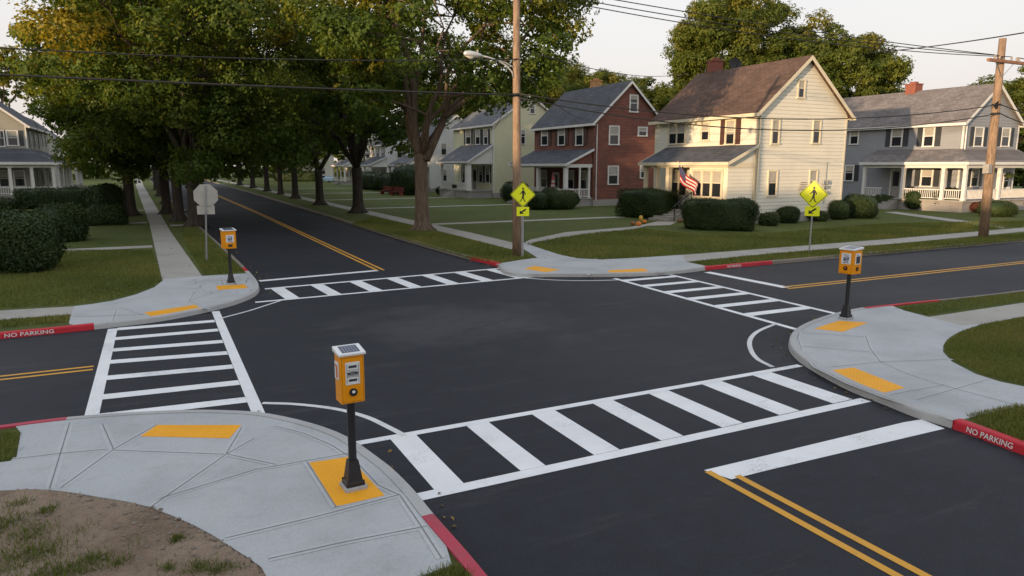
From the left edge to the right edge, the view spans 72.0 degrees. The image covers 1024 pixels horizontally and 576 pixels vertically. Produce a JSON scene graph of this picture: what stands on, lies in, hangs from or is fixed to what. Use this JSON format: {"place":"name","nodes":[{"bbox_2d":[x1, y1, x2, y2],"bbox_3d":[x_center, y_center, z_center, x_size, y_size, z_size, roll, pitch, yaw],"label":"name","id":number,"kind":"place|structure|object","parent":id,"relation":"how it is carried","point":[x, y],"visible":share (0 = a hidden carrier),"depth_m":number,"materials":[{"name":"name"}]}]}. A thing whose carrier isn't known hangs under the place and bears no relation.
{"place":"outdoors","nodes":[
{"label":"outdoors","id":0,"kind":"place"},
{"bbox_2d":[0,306,73,319],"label":"pavement","id":1,"kind":"structure","parent":0,"point":[25,313],"depth_m":17.93,"materials":[{"name":"concrete"}]},
{"bbox_2d":[0,177,244,331],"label":"lawn","id":2,"kind":"structure","parent":0,"point":[135,234],"depth_m":33.50,"materials":[{"name":"green plant"}]},
{"bbox_2d":[0,45,44,116],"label":"yard tree","id":3,"kind":"object","parent":2,"relation":"on","point":[5,81],"visible":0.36,"depth_m":101.12,"materials":[{"name":"green plant"}]},
{"bbox_2d":[0,102,70,197],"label":"yellow house","id":4,"kind":"structure","parent":2,"relation":"on","point":[26,160],"depth_m":75.06,"materials":[{"name":"beige"}]},
{"bbox_2d":[0,206,70,273],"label":"hedge","id":5,"kind":"object","parent":2,"relation":"on","point":[31,242],"visible":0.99,"depth_m":24.27,"materials":[{"name":"green plant"}]},
{"bbox_2d":[9,107,73,187],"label":"tan house","id":6,"kind":"structure","parent":2,"relation":"on","point":[48,171],"depth_m":99.44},
{"bbox_2d":[10,185,85,208],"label":"hedge","id":7,"kind":"object","parent":2,"relation":"on","point":[32,198],"visible":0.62,"depth_m":60.94,"materials":[{"name":"green plant"}]},
{"bbox_2d":[26,117,87,187],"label":"white house","id":8,"kind":"structure","parent":2,"relation":"on","point":[79,179],"depth_m":113.55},
{"bbox_2d":[32,201,90,241],"bbox_3d":[-22.448,-3.290,34.991,2.728,2.018,2.500,9,13,42],"label":"hedge","id":9,"kind":"object","parent":2,"relation":"on","point":[74,219],"visible":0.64,"depth_m":34.49,"materials":[{"name":"green plant"}]},
{"bbox_2d":[22,3,167,215],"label":"yard tree","id":10,"kind":"object","parent":2,"relation":"on","point":[124,168],"visible":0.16,"depth_m":50.10,"materials":[{"name":"green plant"}]},
{"bbox_2d":[82,182,124,205],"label":"hedge","id":11,"kind":"object","parent":2,"relation":"on","point":[108,193],"visible":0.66,"depth_m":51.27,"materials":[{"name":"green plant"}]},
{"bbox_2d":[85,202,129,225],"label":"hedge","id":12,"kind":"object","parent":2,"relation":"on","point":[106,214],"visible":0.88,"depth_m":44.04,"materials":[{"name":"green plant"}]},
{"bbox_2d":[0,220,244,326],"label":"grass","id":13,"kind":"structure","parent":2,"relation":"on","point":[191,232],"depth_m":23.76,"materials":[{"name":"green plant"}]},
{"bbox_2d":[2,0,287,221],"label":"street tree","id":14,"kind":"object","parent":2,"relation":"on","point":[28,66],"visible":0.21,"depth_m":43.17,"materials":[{"name":"green plant"}]},
{"bbox_2d":[39,12,273,214],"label":"street tree","id":15,"kind":"object","parent":2,"relation":"on","point":[166,207],"visible":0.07,"depth_m":51.23,"materials":[{"name":"green plant"}]},
{"bbox_2d":[7,0,335,227],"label":"street tree","id":16,"kind":"object","parent":2,"relation":"on","point":[192,169],"visible":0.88,"depth_m":38.65,"materials":[{"name":"green plant"}]},
{"bbox_2d":[193,184,217,259],"bbox_3d":[-11.900,-2.523,27.559,0.868,3.031,0.072,-3,10,-16],"label":"stop sign","id":17,"kind":"object","parent":2,"relation":"on","point":[206,197],"visible":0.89,"depth_m":27.43,"materials":[{"name":"metal"}]},
{"bbox_2d":[69,273,253,324],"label":"corner pavement","id":18,"kind":"structure","parent":0,"point":[170,293],"depth_m":19.80,"materials":[{"name":"concrete"}]},
{"bbox_2d":[219,228,236,284],"bbox_3d":[-8.840,-0.981,22.079,0.416,1.774,0.343,-8,12,-37],"label":"call post","id":19,"kind":"object","parent":18,"relation":"on","point":[228,238],"visible":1,"depth_m":21.93,"materials":[{"name":"metal"}]},
{"bbox_2d":[135,178,201,279],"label":"pavement","id":20,"kind":"structure","parent":0,"point":[170,263],"depth_m":31.78,"materials":[{"name":"concrete"}]},
{"bbox_2d":[0,413,450,575],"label":"corner pavement","id":21,"kind":"structure","parent":0,"point":[220,511],"depth_m":8.17,"materials":[{"name":"concrete"}]},
{"bbox_2d":[141,425,240,437],"bbox_3d":[-4.485,2.011,9.919,1.266,0.019,0.496,0,10,3],"label":"tactile panel","id":22,"kind":"object","parent":21,"relation":"on","point":[210,431],"visible":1,"depth_m":9.88,"materials":[{"name":"yellow plastic"}]},
{"bbox_2d":[310,457,383,505],"bbox_3d":[-1.991,2.274,8.405,0.593,0.019,1.317,-5,11,-26],"label":"tactile panel","id":23,"kind":"object","parent":21,"relation":"on","point":[330,473],"visible":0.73,"depth_m":8.26,"materials":[{"name":"yellow plastic"}]},
{"bbox_2d":[332,343,367,493],"bbox_3d":[-1.829,1.497,8.042,0.312,1.694,0.266,-6,11,-30],"label":"call post","id":24,"kind":"object","parent":21,"relation":"on","point":[349,373],"visible":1,"depth_m":7.92,"materials":[{"name":"metal"}]},
{"bbox_2d":[0,427,465,575],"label":"lawn","id":25,"kind":"structure","parent":0,"point":[453,559],"depth_m":9.15,"materials":[{"name":"green plant"}]},
{"bbox_2d":[0,488,264,575],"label":"dirt patch","id":26,"kind":"object","parent":25,"relation":"on","point":[80,513],"visible":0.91,"depth_m":7.05,"materials":[{"name":"brown soil"}]},
{"bbox_2d":[7,492,260,575],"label":"loose stones","id":27,"kind":"object","parent":26,"relation":"on","point":[169,533],"visible":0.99,"depth_m":7.18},
{"bbox_2d":[0,428,475,575],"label":"grass tufts","id":28,"kind":"object","parent":25,"relation":"on","point":[175,537],"visible":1,"depth_m":6.70,"materials":[{"name":"green plant"}]},
{"bbox_2d":[217,180,511,248],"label":"pavement","id":29,"kind":"structure","parent":0,"point":[491,240],"depth_m":41.89,"materials":[{"name":"concrete"}]},
{"bbox_2d":[0,177,1023,575],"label":"road","id":30,"kind":"structure","parent":0,"point":[944,501],"depth_m":11.93,"materials":[{"name":"black asphalt"}]},
{"bbox_2d":[0,323,93,338],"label":"red kerb","id":31,"kind":"structure","parent":30,"relation":"on","point":[43,331],"depth_m":16.09,"materials":[{"name":"paint"}]},
{"bbox_2d":[85,311,264,414],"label":"crosswalk","id":32,"kind":"structure","parent":30,"relation":"on","point":[97,395],"depth_m":13.12,"materials":[{"name":"white paint"}]},
{"bbox_2d":[94,271,259,329],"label":"kerb","id":33,"kind":"structure","parent":30,"relation":"on","point":[253,292],"depth_m":17.91,"materials":[{"name":"concrete"}]},
{"bbox_2d":[66,410,432,516],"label":"kerb","id":34,"kind":"structure","parent":30,"relation":"on","point":[420,506],"depth_m":9.72,"materials":[{"name":"concrete"}]},
{"bbox_2d":[218,195,383,269],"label":"line","id":35,"kind":"object","parent":30,"relation":"on","point":[314,240],"visible":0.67,"depth_m":35.31,"materials":[{"name":"yellow paint"}]},
{"bbox_2d":[262,402,406,435],"bbox_3d":[-2.700,1.957,10.909,2.927,0.001,0.468,5,11,29],"label":"corner arc","id":36,"kind":"object","parent":30,"relation":"on","point":[391,428],"visible":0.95,"depth_m":10.95,"materials":[{"name":"white paint"}]},
{"bbox_2d":[204,179,469,259],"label":"kerb","id":37,"kind":"structure","parent":30,"relation":"on","point":[350,222],"depth_m":47.77,"materials":[{"name":"concrete"}]},
{"bbox_2d":[256,268,530,302],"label":"crosswalk","id":38,"kind":"structure","parent":30,"relation":"on","point":[283,292],"depth_m":22.84,"materials":[{"name":"white paint"}]},
{"bbox_2d":[422,514,486,575],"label":"red kerb","id":39,"kind":"structure","parent":30,"relation":"on","point":[457,550],"depth_m":6.88,"materials":[{"name":"paint"}]},
{"bbox_2d":[498,264,704,276],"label":"kerb","id":40,"kind":"structure","parent":30,"relation":"on","point":[503,269],"depth_m":24.49,"materials":[{"name":"concrete"}]},
{"bbox_2d":[356,364,871,499],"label":"crosswalk","id":41,"kind":"structure","parent":30,"relation":"on","point":[432,468],"depth_m":10.29,"materials":[{"name":"white paint"}]},
{"bbox_2d":[612,275,833,329],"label":"crosswalk","id":42,"kind":"structure","parent":30,"relation":"on","point":[753,314],"depth_m":20.43,"materials":[{"name":"white paint"}]},
{"bbox_2d":[703,260,772,269],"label":"red kerb","id":43,"kind":"structure","parent":30,"relation":"on","point":[736,265],"depth_m":26.73,"materials":[{"name":"paint"}]},
{"bbox_2d":[706,470,931,575],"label":"line","id":44,"kind":"object","parent":30,"relation":"on","point":[882,567],"visible":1,"depth_m":7.48,"materials":[{"name":"yellow paint"}]},
{"bbox_2d":[705,419,944,478],"bbox_3d":[4.392,2.174,9.667,4.200,0.001,0.428,-5,11,-25],"label":"stop line","id":45,"kind":"object","parent":30,"relation":"on","point":[834,446],"visible":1,"depth_m":9.60,"materials":[{"name":"white paint"}]},
{"bbox_2d":[788,307,959,428],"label":"kerb","id":46,"kind":"structure","parent":30,"relation":"on","point":[799,354],"depth_m":11.83,"materials":[{"name":"concrete"}]},
{"bbox_2d":[770,240,1023,263],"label":"kerb","id":47,"kind":"structure","parent":30,"relation":"on","point":[780,261],"depth_m":30.17,"materials":[{"name":"concrete"}]},
{"bbox_2d":[783,261,1023,288],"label":"line","id":48,"kind":"object","parent":30,"relation":"on","point":[901,274],"visible":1,"depth_m":24.70,"materials":[{"name":"yellow paint"}]},
{"bbox_2d":[952,419,1023,454],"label":"red kerb","id":49,"kind":"structure","parent":30,"relation":"on","point":[1005,441],"depth_m":9.84,"materials":[{"name":"paint"}]},
{"bbox_2d":[0,0,1023,166],"label":"sky","id":50,"kind":"structure","parent":0,"point":[629,44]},
{"bbox_2d":[72,167,1023,185],"bbox_3d":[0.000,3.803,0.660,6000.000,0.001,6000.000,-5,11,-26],"label":"ground","id":51,"kind":"structure","parent":0,"point":[73,171],"depth_m":349.55,"materials":[{"name":"green plant"}]},
{"bbox_2d":[63,137,1023,185],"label":"distant woods","id":52,"kind":"object","parent":51,"relation":"on","point":[1017,179],"visible":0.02,"depth_m":202.29,"materials":[{"name":"green plant"}]},
{"bbox_2d":[496,243,703,272],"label":"corner pavement","id":53,"kind":"structure","parent":0,"point":[564,264],"depth_m":26.88,"materials":[{"name":"concrete"}]},
{"bbox_2d":[525,221,675,243],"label":"pavement","id":54,"kind":"structure","parent":0,"point":[567,234],"depth_m":39.97,"materials":[{"name":"concrete"}]},
{"bbox_2d":[207,176,1023,265],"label":"lawn","id":55,"kind":"structure","parent":0,"point":[457,213],"depth_m":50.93,"materials":[{"name":"green plant"}]},
{"bbox_2d":[271,170,314,181],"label":"hedge","id":56,"kind":"object","parent":55,"relation":"on","point":[306,177],"visible":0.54,"depth_m":165.16,"materials":[{"name":"green plant"}]},
{"bbox_2d":[240,50,383,204],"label":"street tree","id":57,"kind":"object","parent":55,"relation":"on","point":[319,200],"visible":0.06,"depth_m":65.14,"materials":[{"name":"green plant"}]},
{"bbox_2d":[252,0,449,213],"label":"street tree","id":58,"kind":"object","parent":55,"relation":"on","point":[392,132],"visible":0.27,"depth_m":50.80,"materials":[{"name":"green plant"}]},
{"bbox_2d":[330,135,375,184],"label":"cream house","id":59,"kind":"structure","parent":55,"relation":"on","point":[346,179],"depth_m":138.61,"materials":[{"name":"beige wood"}]},
{"bbox_2d":[362,170,383,190],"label":"hedge","id":60,"kind":"object","parent":55,"relation":"on","point":[369,179],"visible":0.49,"depth_m":107.49,"materials":[{"name":"green plant"}]},
{"bbox_2d":[360,132,406,172],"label":"white house","id":61,"kind":"structure","parent":55,"relation":"on","point":[380,158],"depth_m":118.86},
{"bbox_2d":[389,163,414,195],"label":"shrub","id":62,"kind":"object","parent":55,"relation":"on","point":[403,175],"visible":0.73,"depth_m":88.16,"materials":[{"name":"green plant"}]},
{"bbox_2d":[385,114,462,191],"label":"white house","id":63,"kind":"structure","parent":55,"relation":"on","point":[444,146],"depth_m":100.78,"materials":[{"name":"white wood"}]},
{"bbox_2d":[278,0,602,230],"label":"street tree","id":64,"kind":"object","parent":55,"relation":"on","point":[358,33],"visible":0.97,"depth_m":36.81,"materials":[{"name":"green plant"}]},
{"bbox_2d":[436,96,548,198],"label":"yellow house","id":65,"kind":"structure","parent":55,"relation":"on","point":[480,157],"depth_m":82.03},
{"bbox_2d":[512,0,521,255],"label":"utility pole","id":66,"kind":"object","parent":55,"relation":"on","point":[516,235],"visible":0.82,"depth_m":28.25,"materials":[{"name":"brown wood"}]},
{"bbox_2d":[0,73,518,95],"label":"overhead cable","id":67,"kind":"object","parent":66,"relation":"attached to","point":[64,77],"visible":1,"depth_m":23.38,"materials":[{"name":"black rubber"}]},
{"bbox_2d":[0,47,518,60],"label":"overhead cable","id":68,"kind":"object","parent":66,"relation":"attached to","point":[242,58],"visible":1,"depth_m":23.20,"materials":[{"name":"black rubber"}]},
{"bbox_2d":[519,97,998,130],"bbox_3d":[12.468,-7.705,31.973,25.637,1.121,0.052,-3,10,-18],"label":"overhead cable","id":69,"kind":"object","parent":66,"relation":"attached to","point":[742,128],"visible":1,"depth_m":31.21,"materials":[{"name":"black rubber"}]},
{"bbox_2d":[519,93,999,119],"bbox_3d":[12.463,-8.139,31.895,25.624,1.012,0.052,-3,10,-18],"label":"overhead cable","id":70,"kind":"object","parent":66,"relation":"attached to","point":[745,117],"visible":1,"depth_m":31.18,"materials":[{"name":"black rubber"}]},
{"bbox_2d":[582,0,999,55],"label":"overhead cable","id":71,"kind":"object","parent":66,"relation":"attached to","point":[777,31],"visible":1,"depth_m":30.85,"materials":[{"name":"black rubber"}]},
{"bbox_2d":[616,0,994,54],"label":"overhead cable","id":72,"kind":"object","parent":66,"relation":"attached to","point":[798,29],"visible":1,"depth_m":31.06,"materials":[{"name":"black rubber"}]},
{"bbox_2d":[511,182,534,256],"bbox_3d":[0.440,-2.707,28.472,0.968,3.081,0.073,1,10,6],"label":"crossing sign","id":73,"kind":"object","parent":55,"relation":"on","point":[522,194],"visible":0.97,"depth_m":28.30,"materials":[{"name":"yellow metal"}]},
{"bbox_2d":[502,71,574,108],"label":"background tree","id":74,"kind":"object","parent":55,"relation":"on","point":[557,92],"visible":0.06,"depth_m":96.14,"materials":[{"name":"green plant"}]},
{"bbox_2d":[527,190,549,209],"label":"shrub","id":75,"kind":"object","parent":55,"relation":"on","point":[539,200],"visible":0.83,"depth_m":59.45,"materials":[{"name":"green plant"}]},
{"bbox_2d":[545,188,580,209],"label":"shrub","id":76,"kind":"object","parent":55,"relation":"on","point":[561,199],"visible":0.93,"depth_m":59.74,"materials":[{"name":"green plant"}]},
{"bbox_2d":[507,78,657,205],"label":"brick house","id":77,"kind":"structure","parent":55,"relation":"on","point":[592,158],"depth_m":66.28,"materials":[{"name":"brick"}]},
{"bbox_2d":[561,60,630,90],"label":"background tree","id":78,"kind":"object","parent":55,"relation":"on","point":[575,73],"visible":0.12,"depth_m":105.81,"materials":[{"name":"green plant"}]},
{"bbox_2d":[623,76,672,112],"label":"background tree","id":79,"kind":"object","parent":55,"relation":"on","point":[653,97],"visible":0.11,"depth_m":91.76,"materials":[{"name":"green plant"}]},
{"bbox_2d":[614,187,682,218],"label":"hedge","id":80,"kind":"object","parent":55,"relation":"on","point":[647,202],"visible":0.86,"depth_m":49.71,"materials":[{"name":"green plant"}]},
{"bbox_2d":[679,196,761,231],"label":"hedge","id":81,"kind":"object","parent":55,"relation":"on","point":[732,214],"visible":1,"depth_m":40.42,"materials":[{"name":"green plant"}]},
{"bbox_2d":[658,0,834,103],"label":"background tree","id":82,"kind":"object","parent":55,"relation":"on","point":[695,47],"visible":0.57,"depth_m":77.88,"materials":[{"name":"green plant"}]},
{"bbox_2d":[638,55,855,222],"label":"cream house","id":83,"kind":"structure","parent":55,"relation":"on","point":[769,170],"depth_m":46.95,"materials":[{"name":"beige wood"}]},
{"bbox_2d":[667,122,686,144],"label":"window","id":84,"kind":"structure","parent":83,"relation":"in","point":[676,132],"depth_m":51.51,"materials":[{"name":"glass"}]},
{"bbox_2d":[689,169,723,198],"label":"window","id":85,"kind":"structure","parent":83,"relation":"in","point":[710,181],"depth_m":45.82,"materials":[{"name":"white glass"}]},
{"bbox_2d":[723,119,735,144],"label":"window","id":86,"kind":"structure","parent":83,"relation":"in","point":[729,137],"depth_m":46.80,"materials":[{"name":"white glass"}]},
{"bbox_2d":[766,170,778,196],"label":"window","id":87,"kind":"structure","parent":83,"relation":"in","point":[772,179],"depth_m":45.94,"materials":[{"name":"white glass"}]},
{"bbox_2d":[757,211,780,225],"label":"plant","id":88,"kind":"object","parent":55,"relation":"on","point":[772,218],"visible":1,"depth_m":43.74,"materials":[{"name":"green plant"}]},
{"bbox_2d":[776,206,800,223],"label":"shrub","id":89,"kind":"object","parent":55,"relation":"on","point":[789,214],"visible":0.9,"depth_m":45.57,"materials":[{"name":"green plant"}]},
{"bbox_2d":[799,181,827,250],"bbox_3d":[12.908,-3.037,30.329,1.129,3.095,0.074,5,11,28],"label":"crossing sign","id":90,"kind":"object","parent":55,"relation":"on","point":[813,194],"visible":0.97,"depth_m":30.18,"materials":[{"name":"yellow metal"}]},
{"bbox_2d":[756,22,915,97],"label":"background tree","id":91,"kind":"object","parent":55,"relation":"on","point":[867,73],"visible":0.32,"depth_m":78.26,"materials":[{"name":"green plant"}]},
{"bbox_2d":[827,199,850,219],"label":"shrub","id":92,"kind":"object","parent":55,"relation":"on","point":[838,209],"visible":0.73,"depth_m":48.58,"materials":[{"name":"green plant"}]},
{"bbox_2d":[843,193,878,217],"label":"shrub","id":93,"kind":"object","parent":55,"relation":"on","point":[864,206],"visible":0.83,"depth_m":49.72,"materials":[{"name":"green plant"}]},
{"bbox_2d":[902,188,930,209],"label":"shrub","id":94,"kind":"object","parent":55,"relation":"on","point":[912,200],"visible":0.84,"depth_m":59.17,"materials":[{"name":"green plant"}]},
{"bbox_2d":[841,81,1023,212],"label":"grey house","id":95,"kind":"structure","parent":55,"relation":"on","point":[898,161],"depth_m":60.23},
{"bbox_2d":[888,169,901,196],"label":"door","id":96,"kind":"structure","parent":95,"relation":"in","point":[895,175],"depth_m":62.93,"materials":[{"name":"white wood"}]},
{"bbox_2d":[967,65,1023,190],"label":"background tree","id":97,"kind":"object","parent":55,"relation":"on","point":[1015,89],"visible":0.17,"depth_m":97.78,"materials":[{"name":"green plant"}]},
{"bbox_2d":[976,200,1019,216],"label":"shrub","id":98,"kind":"object","parent":55,"relation":"on","point":[1000,208],"visible":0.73,"depth_m":51.28,"materials":[{"name":"green plant"}]},
{"bbox_2d":[978,38,1023,236],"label":"utility pole","id":99,"kind":"object","parent":55,"relation":"on","point":[988,170],"visible":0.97,"depth_m":36.04,"materials":[{"name":"brown wood"}]},
{"bbox_2d":[557,0,1011,56],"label":"overhead cable","id":100,"kind":"object","parent":99,"relation":"attached to","point":[770,35],"visible":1,"depth_m":30.97,"materials":[{"name":"black rubber"}]},
{"bbox_2d":[683,228,1023,261],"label":"pavement","id":101,"kind":"structure","parent":0,"point":[701,256],"depth_m":32.97,"materials":[{"name":"concrete"}]},
{"bbox_2d":[800,306,1023,419],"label":"corner pavement","id":102,"kind":"structure","parent":0,"point":[892,333],"depth_m":13.78,"materials":[{"name":"concrete"}]},
{"bbox_2d":[815,321,865,331],"bbox_3d":[7.685,0.880,16.430,1.560,0.019,0.566,-9,13,-41],"label":"tactile panel","id":103,"kind":"object","parent":102,"relation":"on","point":[841,326],"visible":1,"depth_m":16.32,"materials":[{"name":"yellow plastic"}]},
{"bbox_2d":[838,246,863,319],"bbox_3d":[8.128,-0.108,17.019,0.394,1.784,0.414,-6,12,-32],"label":"call post","id":104,"kind":"object","parent":102,"relation":"on","point":[850,259],"visible":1,"depth_m":16.87,"materials":[{"name":"metal"}]},
{"bbox_2d":[833,367,903,392],"bbox_3d":[6.146,1.604,12.262,0.675,0.019,1.433,-2,10,-13],"label":"tactile panel","id":105,"kind":"object","parent":102,"relation":"on","point":[869,380],"visible":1,"depth_m":12.22,"materials":[{"name":"yellow plastic"}]},
{"bbox_2d":[797,330,1014,419],"bbox_3d":[7.024,1.442,13.183,2.854,0.002,5.892,1,10,5],"label":"pavement edging","id":106,"kind":"object","parent":102,"relation":"on","point":[906,373],"visible":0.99,"depth_m":12.53,"materials":[{"name":"concrete"}]},
{"bbox_2d":[894,291,1023,440],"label":"lawn","id":107,"kind":"structure","parent":0,"point":[964,310],"depth_m":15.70,"materials":[{"name":"green plant"}]},
{"bbox_2d":[931,303,1023,325],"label":"pavement","id":108,"kind":"structure","parent":0,"point":[987,315],"depth_m":17.58,"materials":[{"name":"concrete"}]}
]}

